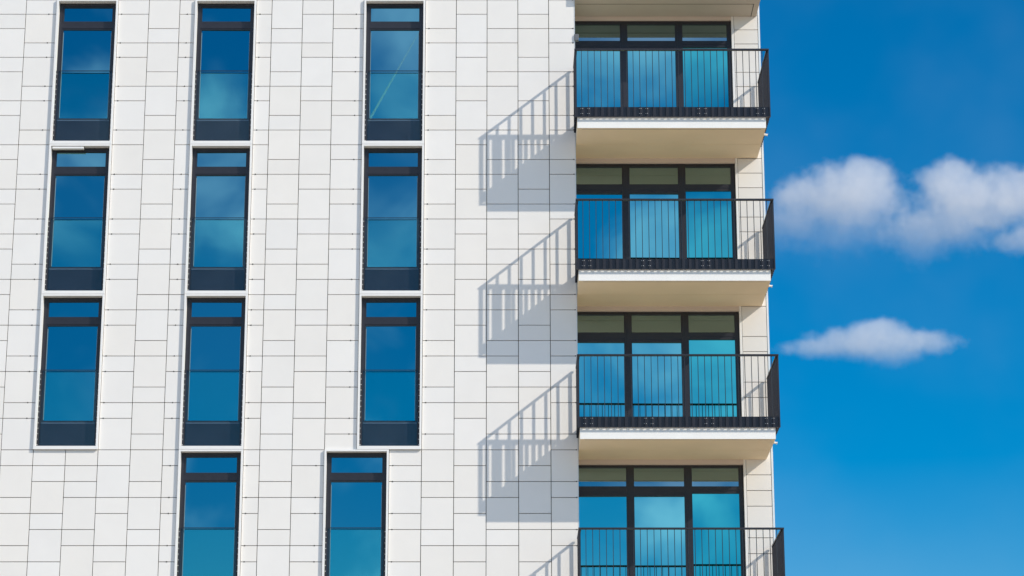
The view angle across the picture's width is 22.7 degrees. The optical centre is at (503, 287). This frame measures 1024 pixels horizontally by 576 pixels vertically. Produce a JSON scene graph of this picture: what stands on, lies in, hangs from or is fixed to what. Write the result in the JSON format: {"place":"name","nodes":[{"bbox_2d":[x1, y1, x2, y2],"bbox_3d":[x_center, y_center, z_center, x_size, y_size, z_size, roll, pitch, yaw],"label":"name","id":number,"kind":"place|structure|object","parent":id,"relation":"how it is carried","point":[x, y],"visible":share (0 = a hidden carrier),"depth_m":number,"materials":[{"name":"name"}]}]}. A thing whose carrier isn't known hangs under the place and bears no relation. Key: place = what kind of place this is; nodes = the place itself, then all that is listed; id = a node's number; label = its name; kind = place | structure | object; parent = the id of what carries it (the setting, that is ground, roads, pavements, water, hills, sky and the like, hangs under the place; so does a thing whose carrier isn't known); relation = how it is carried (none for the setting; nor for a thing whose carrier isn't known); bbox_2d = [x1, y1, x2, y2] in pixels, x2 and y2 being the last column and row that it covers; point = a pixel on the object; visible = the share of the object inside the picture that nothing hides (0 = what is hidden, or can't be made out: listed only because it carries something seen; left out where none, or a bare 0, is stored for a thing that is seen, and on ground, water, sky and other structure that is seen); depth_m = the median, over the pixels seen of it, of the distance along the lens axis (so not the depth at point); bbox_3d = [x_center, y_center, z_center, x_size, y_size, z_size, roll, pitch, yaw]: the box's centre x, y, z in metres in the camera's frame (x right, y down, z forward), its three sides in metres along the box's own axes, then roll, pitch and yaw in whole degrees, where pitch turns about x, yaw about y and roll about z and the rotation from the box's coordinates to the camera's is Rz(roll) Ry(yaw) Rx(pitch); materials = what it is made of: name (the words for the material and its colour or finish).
{"place":"outdoors","nodes":[
{"label":"outdoors","id":0,"kind":"place"},
{"bbox_2d":[0,0,784,575],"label":"apartment building","id":1,"kind":"structure","parent":0,"point":[384,286],"depth_m":48.25,"materials":[{"name":"grey tile"}]},
{"bbox_2d":[33,294,104,449],"bbox_3d":[-8.117,1.579,47.750,1.194,2.994,0.207,0,-16,0],"label":"window","id":2,"kind":"structure","parent":1,"relation":"in","point":[71,331],"depth_m":47.79,"materials":[{"name":"blue glass"}]},
{"bbox_2d":[41,144,111,293],"bbox_3d":[-8.117,-1.297,48.601,1.194,2.994,0.207,0,-16,0],"label":"window","id":3,"kind":"structure","parent":1,"relation":"in","point":[79,175],"depth_m":48.65,"materials":[{"name":"blue glass"}]},
{"bbox_2d":[49,0,118,143],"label":"window","id":4,"kind":"structure","parent":1,"relation":"in","point":[85,51],"depth_m":49.51,"materials":[{"name":"blue glass"}]},
{"bbox_2d":[174,449,243,575],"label":"window","id":5,"kind":"structure","parent":1,"relation":"in","point":[210,481],"depth_m":47.04,"materials":[{"name":"blue glass"}]},
{"bbox_2d":[179,294,247,449],"bbox_3d":[-5.417,1.579,47.750,1.194,2.994,0.207,0,-16,0],"label":"window","id":6,"kind":"structure","parent":1,"relation":"in","point":[215,326],"depth_m":47.81,"materials":[{"name":"blue glass"}]},
{"bbox_2d":[185,144,252,294],"bbox_3d":[-5.417,-1.297,48.601,1.194,2.994,0.207,0,-16,0],"label":"window","id":7,"kind":"structure","parent":1,"relation":"in","point":[220,175],"depth_m":48.65,"materials":[{"name":"blue glass"}]},
{"bbox_2d":[190,0,256,144],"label":"window","id":8,"kind":"structure","parent":1,"relation":"in","point":[224,53],"depth_m":49.50,"materials":[{"name":"blue glass"}]},
{"bbox_2d":[322,449,388,575],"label":"window","id":9,"kind":"structure","parent":1,"relation":"in","point":[356,481],"depth_m":47.05,"materials":[{"name":"blue glass"}]},
{"bbox_2d":[357,294,422,450],"bbox_3d":[-2.117,1.579,47.750,1.194,2.994,0.207,0,-16,0],"label":"window","id":10,"kind":"structure","parent":1,"relation":"in","point":[389,413],"depth_m":47.81,"materials":[{"name":"blue glass"}]},
{"bbox_2d":[359,144,423,293],"bbox_3d":[-2.117,-1.297,48.601,1.194,2.994,0.207,0,-16,0],"label":"window","id":11,"kind":"structure","parent":1,"relation":"in","point":[392,175],"depth_m":48.67,"materials":[{"name":"blue glass"}]},
{"bbox_2d":[362,0,425,143],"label":"window","id":12,"kind":"structure","parent":1,"relation":"in","point":[393,112],"depth_m":49.52,"materials":[{"name":"blue glass"}]},
{"bbox_2d":[574,34,578,41],"bbox_3d":[1.424,-4.870,49.604,0.082,0.130,0.080,0,-16,0],"label":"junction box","id":13,"kind":"object","parent":1,"relation":"attached to","point":[576,37],"visible":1,"depth_m":49.57,"materials":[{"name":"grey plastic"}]},
{"bbox_2d":[575,21,732,106],"bbox_3d":[2.957,-4.041,50.280,3.124,2.615,0.083,0,-16,0],"label":"balcony door","id":14,"kind":"structure","parent":1,"relation":"in","point":[592,34],"depth_m":50.41,"materials":[{"name":"glass"}]},
{"bbox_2d":[575,164,736,258],"bbox_3d":[2.957,-1.164,49.429,3.124,2.615,0.083,0,-16,0],"label":"balcony door","id":15,"kind":"structure","parent":1,"relation":"in","point":[593,181],"depth_m":49.54,"materials":[{"name":"glass"}]},
{"bbox_2d":[577,312,741,416],"bbox_3d":[2.957,1.712,48.579,3.124,2.615,0.083,0,-16,0],"label":"balcony door","id":16,"kind":"structure","parent":1,"relation":"in","point":[597,332],"depth_m":48.67,"materials":[{"name":"glass"}]},
{"bbox_2d":[578,465,745,575],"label":"balcony door","id":17,"kind":"structure","parent":1,"relation":"in","point":[609,495],"depth_m":47.82,"materials":[{"name":"glass"}]},
{"bbox_2d":[759,0,1023,575],"label":"sky","id":18,"kind":"structure","parent":0,"point":[893,146],"materials":[{"name":"blue"}]}
]}

